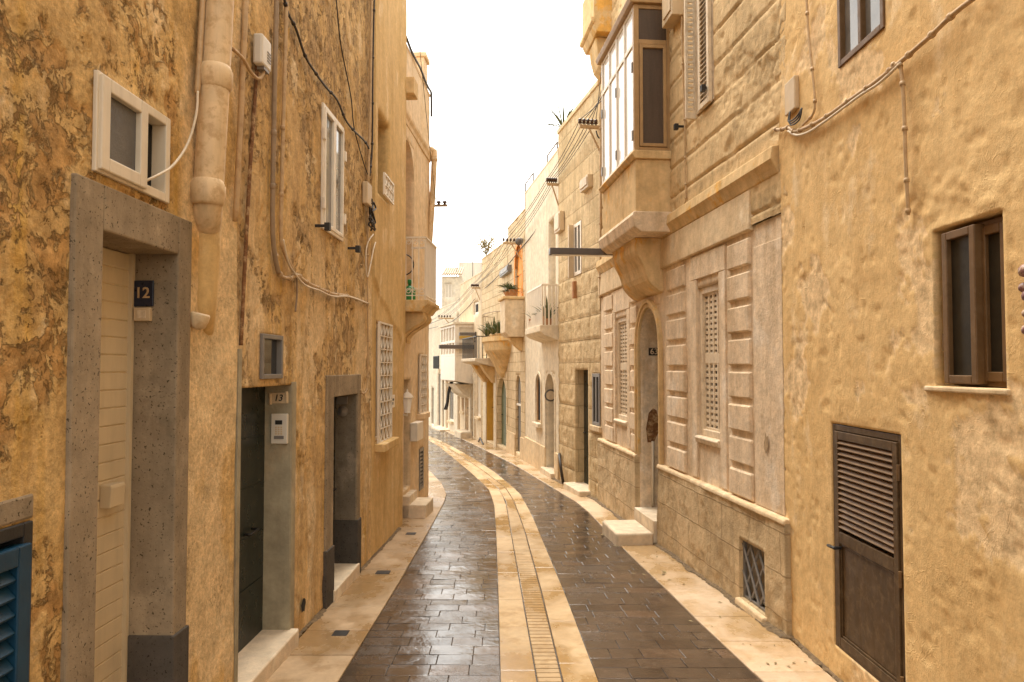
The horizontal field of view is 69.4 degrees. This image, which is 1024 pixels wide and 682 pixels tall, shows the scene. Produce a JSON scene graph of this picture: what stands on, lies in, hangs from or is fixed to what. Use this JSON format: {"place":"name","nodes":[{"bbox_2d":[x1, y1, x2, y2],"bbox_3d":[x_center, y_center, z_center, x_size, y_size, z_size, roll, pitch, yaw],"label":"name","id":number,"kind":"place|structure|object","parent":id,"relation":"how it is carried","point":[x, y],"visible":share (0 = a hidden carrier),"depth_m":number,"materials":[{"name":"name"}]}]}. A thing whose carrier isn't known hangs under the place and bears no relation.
{"place":"outdoors","nodes":[
{"label":"outdoors","id":0,"kind":"place"},
{"bbox_2d":[266,471,445,681],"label":"pavement","id":1,"kind":"structure","parent":0,"point":[319,653],"depth_m":6.47,"materials":[{"name":"stone"}]},
{"bbox_2d":[403,490,416,517],"bbox_3d":[-1.711,2.618,11.417,0.380,0.552,0.613,0,-2,3],"label":"stone step","id":2,"kind":"object","parent":1,"relation":"on","point":[409,497],"visible":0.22,"depth_m":11.17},
{"bbox_2d":[403,497,432,517],"bbox_3d":[-1.455,2.684,11.430,0.370,0.422,0.673,0,-2,3],"label":"stone step","id":3,"kind":"object","parent":1,"relation":"on","point":[419,507],"visible":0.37,"depth_m":11.11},
{"bbox_2d":[406,0,596,307],"label":"sky","id":4,"kind":"structure","parent":0,"point":[496,70],"materials":[{"name":"white"}]},
{"bbox_2d":[339,425,760,681],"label":"road","id":5,"kind":"structure","parent":0,"point":[437,620],"depth_m":6.73,"materials":[{"name":"stone"}]},
{"bbox_2d":[429,437,561,681],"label":"drain grating","id":6,"kind":"object","parent":5,"relation":"on","point":[546,663],"visible":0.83,"depth_m":6.92,"materials":[{"name":"yellow stone"}]},
{"bbox_2d":[428,436,597,681],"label":"gutter","id":7,"kind":"object","parent":5,"relation":"on","point":[517,664],"visible":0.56,"depth_m":6.75,"materials":[{"name":"yellow stone"}]},
{"bbox_2d":[430,425,836,681],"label":"pavement","id":8,"kind":"structure","parent":0,"point":[698,599],"depth_m":6.43,"materials":[{"name":"stone"}]},
{"bbox_2d":[455,429,472,438],"bbox_3d":[-1.873,3.740,28.505,0.470,0.580,1.362,1,-2,-14],"label":"stone step","id":9,"kind":"object","parent":8,"relation":"on","point":[462,433],"visible":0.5,"depth_m":27.91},
{"bbox_2d":[540,467,554,478],"bbox_3d":[0.932,3.070,16.339,0.400,0.450,1.159,0,-2,-9],"label":"stone step","id":10,"kind":"object","parent":8,"relation":"on","point":[548,472],"visible":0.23,"depth_m":16.29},
{"bbox_2d":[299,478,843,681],"bbox_3d":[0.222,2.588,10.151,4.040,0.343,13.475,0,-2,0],"label":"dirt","id":11,"kind":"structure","parent":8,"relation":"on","point":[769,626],"depth_m":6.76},
{"bbox_2d":[564,482,590,496],"bbox_3d":[1.377,2.929,13.825,0.570,0.430,1.097,0,-2,-11],"label":"stone step","id":12,"kind":"object","parent":8,"relation":"on","point":[580,489],"visible":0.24,"depth_m":13.67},
{"bbox_2d":[602,520,652,546],"bbox_3d":[1.495,2.681,9.633,0.470,0.535,0.835,0,-2,-6],"label":"stone step","id":13,"kind":"object","parent":8,"relation":"on","point":[620,533],"visible":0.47,"depth_m":9.33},
{"bbox_2d":[634,507,656,542],"bbox_3d":[1.944,2.615,9.766,0.430,0.675,0.925,0,-2,-6],"label":"stone step","id":14,"kind":"object","parent":8,"relation":"on","point":[646,517],"visible":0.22,"depth_m":9.70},
{"bbox_3d":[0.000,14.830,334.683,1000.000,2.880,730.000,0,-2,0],"label":"ground","id":15,"kind":"structure","parent":0,"visible":0},
{"bbox_2d":[0,0,241,681],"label":"house","id":16,"kind":"structure","parent":15,"relation":"on","point":[117,442],"depth_m":3.43,"materials":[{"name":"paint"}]},
{"bbox_2d":[0,520,32,681],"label":"window","id":17,"kind":"structure","parent":16,"relation":"in","point":[16,541],"depth_m":2.64,"materials":[{"name":"blue wood"}]},
{"bbox_2d":[94,247,135,681],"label":"door","id":18,"kind":"structure","parent":16,"relation":"in","point":[118,268],"depth_m":3.70,"materials":[{"name":"wood"}]},
{"bbox_2d":[92,70,170,203],"bbox_3d":[-1.782,-0.927,3.458,0.096,0.434,0.638,0,-2,2],"label":"window","id":19,"kind":"structure","parent":16,"relation":"in","point":[127,150],"depth_m":3.39,"materials":[{"name":"white plastic"}]},
{"bbox_2d":[134,307,151,320],"bbox_3d":[-1.913,-0.138,3.833,0.086,0.070,0.035,0,-2,0],"label":"door bell","id":20,"kind":"object","parent":16,"relation":"attached to","point":[142,314],"depth_m":3.82,"materials":[{"name":"beige plastic"}]},
{"bbox_2d":[134,280,153,305],"bbox_3d":[-1.919,-0.248,3.845,0.112,0.134,0.016,0,-2,2],"label":"number plate","id":21,"kind":"object","parent":16,"relation":"attached to","point":[143,292],"visible":1,"depth_m":3.84,"materials":[{"name":"blue ceramic"}]},
{"bbox_2d":[147,91,198,181],"bbox_3d":[-1.716,-1.059,3.778,0.044,0.612,0.465,0,-2,7],"label":"cable","id":22,"kind":"object","parent":16,"relation":"attached to","point":[175,162],"visible":0.95,"depth_m":3.88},
{"bbox_2d":[194,0,205,93],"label":"conduit","id":23,"kind":"object","parent":16,"relation":"attached to","point":[200,44],"visible":0.98,"depth_m":4.08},
{"bbox_2d":[190,311,209,329],"bbox_3d":[-1.706,-0.111,4.042,0.106,0.103,0.104,0,-2,0],"label":"pipe stub","id":24,"kind":"object","parent":16,"relation":"attached to","point":[199,321],"visible":0.97,"depth_m":4.00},
{"bbox_2d":[197,211,222,334],"bbox_3d":[-1.787,-0.440,4.269,0.208,0.894,0.266,1,-2,-32],"label":"pipe casing","id":25,"kind":"object","parent":16,"relation":"attached to","point":[209,260],"visible":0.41,"depth_m":4.17,"materials":[{"name":"paint"}]},
{"bbox_2d":[190,0,233,233],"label":"drainpipe","id":26,"kind":"object","parent":16,"relation":"attached to","point":[207,191],"visible":0.79,"depth_m":4.08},
{"bbox_2d":[232,0,248,221],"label":"rusty pipe","id":27,"kind":"object","parent":16,"relation":"attached to","point":[240,116],"visible":0.98,"depth_m":4.64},
{"bbox_2d":[232,0,372,681],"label":"house","id":28,"kind":"structure","parent":15,"relation":"on","point":[302,528],"depth_m":6.04,"materials":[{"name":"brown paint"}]},
{"bbox_2d":[239,65,258,344],"bbox_3d":[-1.712,-0.957,4.841,0.031,1.977,0.230,0,-2,4],"label":"rusty pipe","id":29,"kind":"object","parent":28,"relation":"attached to","point":[247,212],"visible":0.94,"depth_m":4.79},
{"bbox_2d":[238,387,264,652],"bbox_3d":[-1.923,1.293,5.190,0.114,1.989,1.037,0,-2,2],"label":"door","id":30,"kind":"structure","parent":28,"relation":"in","point":[253,398],"depth_m":5.43,"materials":[{"name":"black metal"}]},
{"bbox_2d":[253,33,270,74],"bbox_3d":[-1.675,-1.923,4.968,0.073,0.224,0.175,0,-2,0],"label":"meter box","id":31,"kind":"object","parent":28,"relation":"attached to","point":[262,53],"visible":0.97,"depth_m":4.90,"materials":[{"name":"plastic"}]},
{"bbox_2d":[232,47,264,79],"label":"cable","id":32,"kind":"object","parent":31,"relation":"attached to","point":[243,59],"visible":0.98,"depth_m":4.71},
{"bbox_2d":[259,333,283,378],"bbox_3d":[-1.742,0.112,5.267,0.090,0.312,0.419,0,-2,2],"label":"window","id":33,"kind":"structure","parent":28,"relation":"in","point":[271,346],"depth_m":5.31,"materials":[{"name":"stone"}]},
{"bbox_2d":[270,0,280,273],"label":"conduit","id":34,"kind":"object","parent":28,"relation":"attached to","point":[273,137],"visible":1,"depth_m":5.24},
{"bbox_2d":[269,391,287,404],"bbox_3d":[-1.799,0.440,5.698,0.150,0.102,0.024,0,-2,2],"label":"number plate","id":35,"kind":"object","parent":28,"relation":"attached to","point":[278,397],"visible":1,"depth_m":5.70,"materials":[{"name":"beige plastic"}]},
{"bbox_2d":[271,414,288,443],"bbox_3d":[-1.784,0.673,5.681,0.128,0.229,0.041,0,-2,0],"label":"intercom","id":36,"kind":"object","parent":28,"relation":"attached to","point":[279,428],"visible":1,"depth_m":5.67,"materials":[{"name":"plastic"}]},
{"bbox_2d":[279,0,293,270],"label":"conduit","id":37,"kind":"object","parent":28,"relation":"attached to","point":[283,119],"visible":0.98,"depth_m":5.44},
{"bbox_2d":[277,254,368,304],"bbox_3d":[-1.649,-0.504,6.754,0.043,0.190,3.008,0,-2,2],"label":"cable","id":38,"kind":"object","parent":28,"relation":"attached to","point":[291,277],"visible":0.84,"depth_m":6.01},
{"bbox_2d":[283,239,367,303],"bbox_3d":[-1.633,-0.547,6.765,0.016,0.298,2.750,0,-2,2],"label":"cable","id":39,"kind":"object","parent":28,"relation":"attached to","point":[298,278],"visible":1,"depth_m":5.94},
{"bbox_2d":[283,0,371,172],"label":"cable","id":40,"kind":"object","parent":28,"relation":"attached to","point":[285,4],"visible":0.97,"depth_m":6.27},
{"bbox_2d":[320,103,346,241],"bbox_3d":[-1.690,-1.542,6.889,0.112,1.118,0.751,0,-2,2],"label":"window","id":41,"kind":"structure","parent":28,"relation":"in","point":[333,155],"depth_m":6.85,"materials":[{"name":"white paint"}]},
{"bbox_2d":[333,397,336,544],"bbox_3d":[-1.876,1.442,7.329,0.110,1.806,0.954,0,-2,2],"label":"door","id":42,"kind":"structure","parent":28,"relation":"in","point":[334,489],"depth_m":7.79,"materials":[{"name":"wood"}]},
{"bbox_2d":[337,396,347,416],"bbox_3d":[-1.790,0.692,7.791,0.119,0.212,0.049,0,-2,0],"label":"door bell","id":43,"kind":"object","parent":28,"relation":"attached to","point":[342,411],"depth_m":7.80,"materials":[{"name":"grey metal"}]},
{"bbox_2d":[336,0,367,174],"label":"cable","id":44,"kind":"object","parent":28,"relation":"attached to","point":[348,83],"visible":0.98,"depth_m":7.39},
{"bbox_2d":[360,207,368,394],"bbox_3d":[-1.616,-0.471,8.127,0.028,2.115,0.362,0,-2,2],"label":"cable","id":45,"kind":"object","parent":28,"relation":"attached to","point":[366,389],"visible":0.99,"depth_m":8.27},
{"bbox_2d":[362,181,371,207],"bbox_3d":[-1.609,-1.627,8.223,0.060,0.243,0.237,0,-2,2],"label":"junction cover","id":46,"kind":"object","parent":28,"relation":"attached to","point":[366,193],"visible":1,"depth_m":8.11,"materials":[{"name":"beige plastic"}]},
{"bbox_2d":[368,198,376,230],"bbox_3d":[-1.582,-1.420,8.353,0.072,0.357,0.229,0,-2,0],"label":"cable tangle","id":47,"kind":"object","parent":46,"relation":"attached to","point":[371,216],"visible":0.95,"depth_m":8.34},
{"bbox_2d":[367,0,372,182],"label":"conduit","id":48,"kind":"object","parent":28,"relation":"attached to","point":[370,90],"visible":0.94,"depth_m":8.38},
{"bbox_2d":[365,234,375,277],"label":"cable","id":49,"kind":"object","parent":28,"relation":"attached to","point":[366,256],"visible":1,"depth_m":8.25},
{"bbox_2d":[370,0,374,175],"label":"cable","id":50,"kind":"object","parent":28,"relation":"attached to","point":[372,143],"visible":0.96,"depth_m":8.46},
{"bbox_2d":[370,0,406,558],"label":"house","id":51,"kind":"structure","parent":15,"relation":"on","point":[389,233],"depth_m":9.55,"materials":[{"name":"paint"}]},
{"bbox_2d":[374,321,398,451],"bbox_3d":[-1.600,0.553,9.199,0.240,1.552,0.943,0,-2,2],"label":"window","id":52,"kind":"structure","parent":51,"relation":"in","point":[387,443],"depth_m":9.16,"materials":[{"name":"white paint"}]},
{"bbox_2d":[383,172,393,204],"bbox_3d":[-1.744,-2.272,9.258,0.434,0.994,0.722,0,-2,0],"label":"wall plaque","id":53,"kind":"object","parent":51,"relation":"in","point":[389,194],"depth_m":9.26,"materials":[{"name":"white paint"}]},
{"bbox_2d":[402,46,439,506],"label":"house","id":54,"kind":"structure","parent":15,"relation":"on","point":[423,307],"depth_m":12.06,"materials":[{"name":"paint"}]},
{"bbox_2d":[403,389,413,415],"bbox_3d":[-1.534,0.901,10.797,0.195,0.392,0.211,1,-2,-30],"label":"wall lantern","id":55,"kind":"object","parent":54,"relation":"attached to","point":[407,398],"depth_m":10.74,"materials":[{"name":"white glass"}]},
{"bbox_2d":[406,279,415,299],"bbox_3d":[-1.551,-0.761,11.202,0.183,0.345,0.183,0,-2,0],"label":"plant","id":56,"kind":"object","parent":54,"relation":"on","point":[409,283],"visible":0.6,"depth_m":11.14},
{"bbox_2d":[410,421,422,440],"bbox_3d":[-1.533,1.448,11.921,0.120,0.291,0.503,0,-2,3],"label":"letter box","id":57,"kind":"object","parent":54,"relation":"attached to","point":[416,430],"visible":1,"depth_m":11.67,"materials":[{"name":"white paint"}]},
{"bbox_2d":[407,37,431,116],"bbox_3d":[-1.557,-4.393,12.227,0.040,0.460,2.726,0,-2,3],"label":"cable","id":58,"kind":"object","parent":54,"relation":"attached to","point":[418,64],"visible":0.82,"depth_m":12.71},
{"bbox_2d":[417,354,429,419],"bbox_3d":[-1.568,0.773,12.621,0.230,1.091,0.713,0,-2,3],"label":"window","id":59,"kind":"structure","parent":54,"relation":"in","point":[425,414],"depth_m":12.59,"materials":[{"name":"white paint"}]},
{"bbox_2d":[428,147,437,242],"bbox_3d":[-1.472,-1.963,13.417,0.242,3.159,0.127,0,-2,0],"label":"drainpipe","id":60,"kind":"object","parent":54,"relation":"attached to","point":[434,158],"visible":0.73,"depth_m":13.40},
{"bbox_2d":[435,201,447,206],"bbox_3d":[-1.356,-2.496,13.458,0.367,0.105,0.086,0,-2,0],"label":"insulator bracket","id":61,"kind":"object","parent":54,"relation":"attached to","point":[441,205],"visible":0.81,"depth_m":13.44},
{"bbox_2d":[415,0,435,199],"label":"cable","id":62,"kind":"object","parent":61,"relation":"attached to","point":[424,97],"visible":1,"depth_m":12.37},
{"bbox_2d":[428,300,473,431],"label":"house","id":63,"kind":"structure","parent":15,"relation":"on","point":[446,367],"depth_m":31.48,"materials":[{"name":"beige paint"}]},
{"bbox_2d":[447,381,453,423],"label":"window","id":64,"kind":"structure","parent":63,"relation":"in","point":[451,393],"depth_m":32.38,"materials":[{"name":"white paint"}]},
{"bbox_2d":[442,267,463,306],"bbox_3d":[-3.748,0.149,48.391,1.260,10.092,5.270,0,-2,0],"label":"house","id":65,"kind":"structure","parent":15,"relation":"on","point":[450,289],"depth_m":46.16,"materials":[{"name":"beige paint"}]},
{"bbox_2d":[445,284,451,297],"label":"window","id":66,"kind":"structure","parent":65,"relation":"in","point":[448,287],"depth_m":46.20,"materials":[{"name":"white paint"}]},
{"bbox_2d":[459,262,481,281],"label":"house","id":67,"kind":"structure","parent":15,"relation":"on","point":[467,271],"depth_m":50.21,"materials":[{"name":"white paint"}]},
{"bbox_2d":[459,271,494,439],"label":"house","id":68,"kind":"structure","parent":15,"relation":"on","point":[471,406],"depth_m":27.21,"materials":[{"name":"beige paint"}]},
{"bbox_2d":[439,345,473,348],"bbox_3d":[-2.008,0.326,27.601,1.455,0.395,0.160,1,-2,-16],"label":"street lamp","id":69,"kind":"object","parent":68,"relation":"attached to","point":[451,346],"visible":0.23,"depth_m":27.47,"materials":[{"name":"grey metal"}]},
{"bbox_2d":[474,376,480,419],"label":"window","id":70,"kind":"structure","parent":68,"relation":"in","point":[479,380],"depth_m":26.99,"materials":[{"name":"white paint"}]},
{"bbox_2d":[481,241,511,450],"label":"house","id":71,"kind":"structure","parent":15,"relation":"on","point":[494,396],"depth_m":23.85,"materials":[{"name":"stone"}]},
{"bbox_2d":[477,233,495,254],"bbox_3d":[-0.887,-3.327,25.630,0.701,0.765,0.794,0,-2,0],"label":"roof plant","id":72,"kind":"object","parent":71,"relation":"on","point":[485,246],"visible":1,"depth_m":25.48,"materials":[{"name":"green plant"}]},
{"bbox_2d":[501,381,505,445],"bbox_3d":[-0.189,2.232,23.199,0.110,2.155,1.327,0,-2,-13],"label":"door","id":73,"kind":"structure","parent":71,"relation":"in","point":[503,414],"depth_m":23.53,"materials":[{"name":"green paint"}]},
{"bbox_2d":[499,265,511,277],"bbox_3d":[-0.203,-2.114,22.468,0.148,0.212,1.528,0,-2,-10],"label":"electric box","id":74,"kind":"object","parent":71,"relation":"attached to","point":[505,271],"visible":1,"depth_m":22.14,"materials":[{"name":"grey metal"}]},
{"bbox_2d":[498,208,524,460],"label":"house","id":75,"kind":"structure","parent":15,"relation":"on","point":[512,322],"depth_m":20.52,"materials":[{"name":"stone"}]},
{"bbox_2d":[517,377,520,451],"bbox_3d":[0.237,2.033,20.566,0.110,2.166,0.819,0,-2,-10],"label":"door","id":76,"kind":"structure","parent":75,"relation":"in","point":[519,384],"depth_m":20.76,"materials":[{"name":"grey paint"}]},
{"bbox_2d":[517,248,521,295],"bbox_3d":[0.254,-1.920,20.669,0.110,1.562,1.158,0,-2,-10],"label":"door","id":77,"kind":"structure","parent":75,"relation":"in","point":[519,274],"depth_m":20.86,"materials":[{"name":"orange paint"}]},
{"bbox_2d":[524,149,559,479],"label":"house","id":78,"kind":"structure","parent":15,"relation":"on","point":[541,438],"depth_m":17.08,"materials":[{"name":"beige paint"}]},
{"bbox_2d":[532,375,541,427],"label":"window","id":79,"kind":"structure","parent":78,"relation":"in","point":[535,424],"depth_m":17.86,"materials":[{"name":"stone"}]},
{"bbox_2d":[532,295,557,324],"bbox_3d":[0.749,-0.661,15.903,0.736,0.664,0.836,0,-2,0],"label":"potted plant","id":80,"kind":"object","parent":78,"relation":"on","point":[546,306],"visible":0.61,"depth_m":15.84,"materials":[{"name":"green plant"}]},
{"bbox_2d":[545,389,553,401],"bbox_3d":[0.881,1.240,16.868,0.280,0.280,0.027,0,-2,-9],"label":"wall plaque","id":81,"kind":"object","parent":78,"relation":"attached to","point":[549,394],"depth_m":16.85,"materials":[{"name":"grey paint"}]},
{"bbox_2d":[546,177,558,204],"bbox_3d":[0.860,-3.169,15.696,0.296,0.589,0.068,0,-2,-9],"label":"insulator rack","id":82,"kind":"object","parent":78,"relation":"attached to","point":[551,180],"visible":1,"depth_m":15.68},
{"bbox_2d":[557,80,601,498],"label":"house","id":83,"kind":"structure","parent":15,"relation":"on","point":[579,374],"depth_m":14.23,"materials":[{"name":"stone"}]},
{"bbox_2d":[539,103,574,128],"bbox_3d":[1.109,-4.711,15.531,1.116,0.548,1.228,0,-2,0],"label":"roof plant","id":84,"kind":"object","parent":83,"relation":"on","point":[560,119],"visible":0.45,"depth_m":15.35,"materials":[{"name":"green plant"}]},
{"bbox_2d":[554,211,563,233],"bbox_3d":[0.976,-2.462,15.380,0.118,0.401,0.502,0,-2,-9],"label":"electric box","id":85,"kind":"object","parent":83,"relation":"attached to","point":[559,222],"visible":1,"depth_m":15.16,"materials":[{"name":"beige plastic"}]},
{"bbox_2d":[573,220,581,275],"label":"window","id":86,"kind":"structure","parent":83,"relation":"in","point":[577,228],"depth_m":14.18,"materials":[{"name":"white paint"}]},
{"bbox_2d":[583,370,587,483],"bbox_3d":[1.470,1.644,13.915,0.110,2.204,0.867,0,-2,-11],"label":"door","id":87,"kind":"structure","parent":83,"relation":"in","point":[585,432],"depth_m":14.19,"materials":[{"name":"wood"}]},
{"bbox_2d":[579,174,592,192],"bbox_3d":[1.350,-2.876,13.522,0.118,0.235,0.504,0,-2,-11],"label":"electric box","id":88,"kind":"object","parent":83,"relation":"attached to","point":[586,183],"visible":1,"depth_m":13.34,"materials":[{"name":"beige plastic"}]},
{"bbox_2d":[590,373,601,432],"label":"window","id":89,"kind":"structure","parent":83,"relation":"in","point":[596,395],"depth_m":12.96,"materials":[{"name":"grey metal"}]},
{"bbox_2d":[580,0,792,641],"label":"house","id":90,"kind":"structure","parent":15,"relation":"on","point":[691,289],"depth_m":7.97,"materials":[{"name":"beige stone"}]},
{"bbox_2d":[549,247,612,256],"bbox_3d":[1.156,-1.173,10.659,1.248,0.345,0.160,0,-2,-6],"label":"street lamp","id":91,"kind":"object","parent":90,"relation":"attached to","point":[594,252],"visible":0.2,"depth_m":10.57,"materials":[{"name":"grey metal"}]},
{"bbox_2d":[578,118,599,152],"bbox_3d":[1.352,-3.559,12.835,0.426,0.590,0.069,0,-2,-11],"label":"insulator rack","id":92,"kind":"object","parent":90,"relation":"attached to","point":[583,121],"visible":0.88,"depth_m":12.82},
{"bbox_2d":[431,76,600,322],"bbox_3d":[-1.456,-2.401,25.518,1.009,2.294,30.101,0,-2,-12],"label":"overhead wire","id":93,"kind":"object","parent":92,"relation":"attached to","point":[551,186],"visible":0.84,"depth_m":15.51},
{"bbox_2d":[432,100,601,319],"bbox_3d":[-1.571,-2.293,25.522,0.822,2.189,30.237,1,-2,-14],"label":"overhead wire","id":94,"kind":"object","parent":92,"relation":"attached to","point":[539,191],"visible":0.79,"depth_m":15.82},
{"bbox_2d":[433,98,601,319],"bbox_3d":[-1.542,-2.340,25.522,0.869,2.176,30.201,0,-2,-14],"label":"overhead wire","id":95,"kind":"object","parent":92,"relation":"attached to","point":[535,200],"visible":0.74,"depth_m":16.71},
{"bbox_2d":[433,96,601,322],"bbox_3d":[-1.513,-2.308,25.519,0.916,2.321,30.167,0,-2,-13],"label":"overhead wire","id":96,"kind":"object","parent":92,"relation":"attached to","point":[541,197],"visible":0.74,"depth_m":16.23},
{"bbox_2d":[438,89,601,320],"bbox_3d":[-1.484,-2.354,25.519,0.963,2.308,30.133,0,-2,-13],"label":"overhead wire","id":97,"kind":"object","parent":92,"relation":"attached to","point":[541,200],"visible":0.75,"depth_m":16.39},
{"bbox_2d":[598,95,601,297],"bbox_3d":[1.523,-2.471,12.689,0.077,3.478,0.172,0,-2,-6],"label":"drain hose","id":98,"kind":"object","parent":90,"relation":"attached to","point":[600,213],"visible":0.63,"depth_m":12.66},
{"bbox_2d":[613,317,626,426],"bbox_3d":[1.730,0.460,11.331,0.198,1.645,0.736,0,-2,-6],"label":"window","id":99,"kind":"structure","parent":90,"relation":"in","point":[621,322],"depth_m":11.48,"materials":[{"name":"beige paint"}]},
{"bbox_2d":[651,441,653,506],"bbox_3d":[1.951,1.839,10.250,0.046,0.896,0.040,0,-2,0],"label":"water pipe","id":100,"kind":"object","parent":90,"relation":"attached to","point":[652,473],"visible":1,"depth_m":10.24,"materials":[{"name":"white plastic"}]},
{"bbox_2d":[662,0,683,28],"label":"electric box","id":101,"kind":"object","parent":90,"relation":"attached to","point":[672,11],"visible":0.91,"depth_m":8.55,"materials":[{"name":"beige plastic"}]},
{"bbox_2d":[681,15,686,203],"bbox_3d":[1.948,-2.696,8.429,0.028,2.586,0.182,0,-2,-6],"label":"cable","id":102,"kind":"object","parent":90,"relation":"attached to","point":[684,120],"visible":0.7,"depth_m":8.37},
{"bbox_2d":[684,0,714,119],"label":"window","id":103,"kind":"structure","parent":90,"relation":"in","point":[702,34],"depth_m":8.01,"materials":[{"name":"beige paint"}]},
{"bbox_2d":[695,284,719,447],"bbox_3d":[2.098,0.249,7.694,0.198,1.654,0.647,0,-2,-6],"label":"window","id":104,"kind":"structure","parent":90,"relation":"in","point":[709,297],"depth_m":7.80,"materials":[{"name":"beige paint"}]},
{"bbox_2d":[779,0,1023,681],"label":"house","id":105,"kind":"structure","parent":15,"relation":"on","point":[903,351],"depth_m":4.15,"materials":[{"name":"yellow paint"}]},
{"bbox_2d":[785,75,802,125],"bbox_3d":[2.177,-1.846,5.703,0.058,0.400,0.353,0,-2,0],"label":"junction box","id":106,"kind":"object","parent":105,"relation":"attached to","point":[791,95],"visible":1,"depth_m":5.71,"materials":[{"name":"beige plastic"}]},
{"bbox_2d":[802,0,816,125],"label":"cable","id":107,"kind":"object","parent":105,"relation":"attached to","point":[812,72],"visible":1,"depth_m":5.38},
{"bbox_2d":[787,62,902,135],"bbox_3d":[2.168,-1.590,4.963,0.018,0.190,1.675,0,-2,0],"label":"cable","id":108,"kind":"object","parent":105,"relation":"attached to","point":[884,78],"visible":1,"depth_m":4.71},
{"bbox_2d":[837,0,884,67],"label":"window","id":109,"kind":"structure","parent":105,"relation":"in","point":[858,21],"depth_m":4.79,"materials":[{"name":"brown metal"}]},
{"bbox_2d":[826,431,903,681],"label":"door","id":110,"kind":"structure","parent":105,"relation":"in","point":[867,468],"depth_m":4.59,"materials":[{"name":"brown wood"}]},
{"bbox_2d":[773,0,974,132],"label":"cable","id":111,"kind":"object","parent":105,"relation":"attached to","point":[949,17],"visible":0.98,"depth_m":4.18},
{"bbox_2d":[890,61,910,214],"bbox_3d":[2.177,-1.143,4.150,0.039,0.901,0.131,0,-2,-10],"label":"cable","id":112,"kind":"object","parent":105,"relation":"attached to","point":[902,82],"visible":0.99,"depth_m":4.10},
{"bbox_2d":[924,216,1010,395],"bbox_3d":[2.264,-0.158,3.632,0.138,0.826,0.661,0,-2,0],"label":"window","id":113,"kind":"structure","parent":105,"relation":"in","point":[974,330],"depth_m":3.54,"materials":[{"name":"brown wood"}]},
{"bbox_2d":[1018,264,1023,333],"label":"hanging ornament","id":114,"kind":"object","parent":105,"relation":"attached to","point":[1021,274],"visible":1,"depth_m":3.13,"materials":[{"name":"white ceramic"}]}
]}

